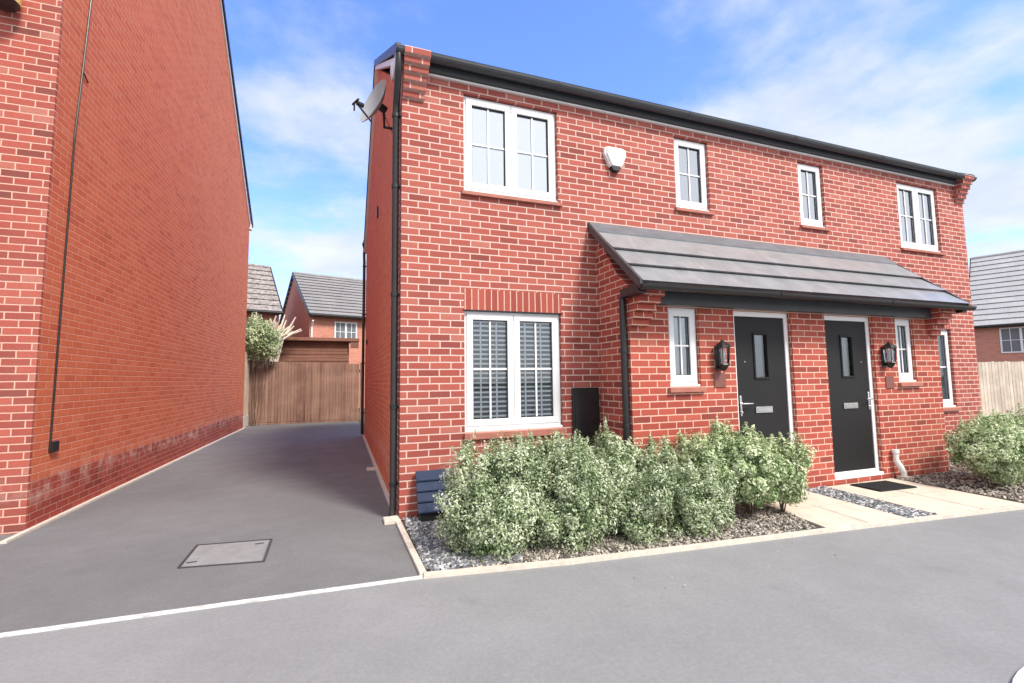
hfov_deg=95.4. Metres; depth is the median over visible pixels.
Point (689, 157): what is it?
window
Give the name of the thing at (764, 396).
front door
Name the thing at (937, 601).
road
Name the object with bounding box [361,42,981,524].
semi detached house
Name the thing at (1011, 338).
window
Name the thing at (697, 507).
garden shrub
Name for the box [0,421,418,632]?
driveway
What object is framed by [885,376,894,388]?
wall plaque
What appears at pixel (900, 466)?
drain pipe
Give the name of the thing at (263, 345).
tree
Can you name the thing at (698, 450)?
garden shrub
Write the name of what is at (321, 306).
house
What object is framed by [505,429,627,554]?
garden shrub
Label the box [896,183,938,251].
window
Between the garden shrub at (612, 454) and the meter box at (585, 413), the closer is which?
the garden shrub at (612, 454)
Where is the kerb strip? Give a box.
[0,427,245,543]
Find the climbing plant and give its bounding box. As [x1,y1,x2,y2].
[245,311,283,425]
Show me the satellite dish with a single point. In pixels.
(372, 105)
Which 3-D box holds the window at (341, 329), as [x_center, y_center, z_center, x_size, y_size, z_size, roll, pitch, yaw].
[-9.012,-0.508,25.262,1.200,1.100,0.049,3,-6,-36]
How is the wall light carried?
attached to the neighbour house at (126, 222)
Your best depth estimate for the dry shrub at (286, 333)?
16.89 m
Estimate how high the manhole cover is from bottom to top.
0.016 m
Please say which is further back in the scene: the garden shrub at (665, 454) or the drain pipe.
the drain pipe
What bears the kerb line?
on the ground
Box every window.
[334,321,356,337]
[463,96,557,201]
[464,311,562,431]
[668,308,700,386]
[673,138,709,211]
[797,163,825,227]
[894,319,915,381]
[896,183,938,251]
[937,330,955,406]
[999,326,1023,352]
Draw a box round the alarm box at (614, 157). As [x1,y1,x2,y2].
[603,146,625,172]
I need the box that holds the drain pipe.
[891,449,912,480]
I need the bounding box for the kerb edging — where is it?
[396,504,1023,578]
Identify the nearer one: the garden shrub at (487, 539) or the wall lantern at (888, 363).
the garden shrub at (487, 539)
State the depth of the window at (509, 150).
5.58 m
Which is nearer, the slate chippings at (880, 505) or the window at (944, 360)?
the slate chippings at (880, 505)
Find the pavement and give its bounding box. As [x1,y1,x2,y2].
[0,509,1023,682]
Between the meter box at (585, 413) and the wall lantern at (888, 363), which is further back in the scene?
the wall lantern at (888, 363)
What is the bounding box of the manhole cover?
[177,539,272,568]
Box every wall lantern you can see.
[714,340,730,370]
[881,341,896,367]
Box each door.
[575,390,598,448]
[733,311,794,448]
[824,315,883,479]
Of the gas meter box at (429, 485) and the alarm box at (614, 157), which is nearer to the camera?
the gas meter box at (429, 485)
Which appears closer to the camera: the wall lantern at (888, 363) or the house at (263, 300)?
the wall lantern at (888, 363)
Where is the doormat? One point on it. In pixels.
(882, 486)
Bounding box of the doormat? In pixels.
[850,480,916,491]
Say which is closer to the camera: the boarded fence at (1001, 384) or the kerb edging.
the kerb edging
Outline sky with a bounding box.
[224,0,1023,319]
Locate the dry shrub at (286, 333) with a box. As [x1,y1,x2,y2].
[251,312,301,366]
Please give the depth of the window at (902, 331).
6.75 m
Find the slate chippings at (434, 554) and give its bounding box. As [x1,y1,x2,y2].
[403,516,522,570]
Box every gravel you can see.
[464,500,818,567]
[900,460,1023,501]
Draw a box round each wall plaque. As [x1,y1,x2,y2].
[714,373,725,386]
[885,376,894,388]
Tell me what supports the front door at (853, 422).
in the semi detached house at (531, 260)
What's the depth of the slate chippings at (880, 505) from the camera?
5.11 m
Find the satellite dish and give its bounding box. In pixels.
[352,79,392,132]
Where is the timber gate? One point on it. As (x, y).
(324, 407)
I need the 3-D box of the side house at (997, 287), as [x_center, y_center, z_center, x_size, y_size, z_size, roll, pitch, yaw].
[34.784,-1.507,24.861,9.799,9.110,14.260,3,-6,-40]
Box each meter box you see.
[415,468,454,521]
[572,387,599,448]
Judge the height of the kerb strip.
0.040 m
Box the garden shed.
[246,337,358,421]
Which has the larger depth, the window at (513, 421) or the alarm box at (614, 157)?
the alarm box at (614, 157)
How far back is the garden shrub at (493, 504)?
3.78 m
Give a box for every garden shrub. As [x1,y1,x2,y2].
[433,428,559,562]
[472,530,502,554]
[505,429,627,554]
[582,416,646,534]
[610,462,682,545]
[623,434,687,526]
[667,454,739,537]
[673,428,745,506]
[708,416,787,515]
[757,430,816,511]
[942,407,1023,488]
[1016,403,1023,418]
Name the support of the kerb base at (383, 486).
on the driveway
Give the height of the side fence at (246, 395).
2.500 m
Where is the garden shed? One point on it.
(314, 349)
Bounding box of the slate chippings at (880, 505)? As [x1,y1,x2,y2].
[804,485,936,517]
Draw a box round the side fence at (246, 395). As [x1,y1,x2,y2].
[243,352,249,427]
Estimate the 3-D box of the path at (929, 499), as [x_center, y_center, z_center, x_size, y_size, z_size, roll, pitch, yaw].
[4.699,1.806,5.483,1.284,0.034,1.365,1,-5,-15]
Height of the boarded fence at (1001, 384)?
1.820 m
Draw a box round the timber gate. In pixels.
[248,361,361,424]
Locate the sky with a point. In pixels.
(934, 83)
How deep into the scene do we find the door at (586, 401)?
5.55 m
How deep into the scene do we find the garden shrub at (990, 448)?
5.66 m
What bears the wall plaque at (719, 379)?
attached to the semi detached house at (531, 260)
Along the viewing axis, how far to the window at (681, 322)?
5.43 m
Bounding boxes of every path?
[763,490,905,527]
[827,478,1022,513]
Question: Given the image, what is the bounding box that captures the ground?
[257,408,1021,425]
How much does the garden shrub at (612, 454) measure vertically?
1.053 m
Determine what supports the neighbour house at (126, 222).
on the ground
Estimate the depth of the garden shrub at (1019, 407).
6.64 m
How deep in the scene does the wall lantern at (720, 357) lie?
5.40 m
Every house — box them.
[0,0,252,534]
[246,263,282,329]
[279,272,365,407]
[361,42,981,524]
[969,249,1023,361]
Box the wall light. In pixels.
[0,0,21,11]
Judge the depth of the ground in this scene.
16.96 m
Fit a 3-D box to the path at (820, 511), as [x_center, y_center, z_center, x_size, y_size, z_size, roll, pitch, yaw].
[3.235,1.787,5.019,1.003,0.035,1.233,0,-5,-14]
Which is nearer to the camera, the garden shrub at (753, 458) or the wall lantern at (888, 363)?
the garden shrub at (753, 458)
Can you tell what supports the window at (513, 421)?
in the semi detached house at (531, 260)
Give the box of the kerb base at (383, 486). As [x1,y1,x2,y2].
[362,435,388,504]
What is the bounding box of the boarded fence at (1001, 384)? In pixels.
[977,361,1023,415]
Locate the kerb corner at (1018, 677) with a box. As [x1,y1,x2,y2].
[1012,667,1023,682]
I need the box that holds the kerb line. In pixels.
[0,575,423,637]
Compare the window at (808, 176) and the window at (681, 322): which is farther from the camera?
the window at (808, 176)

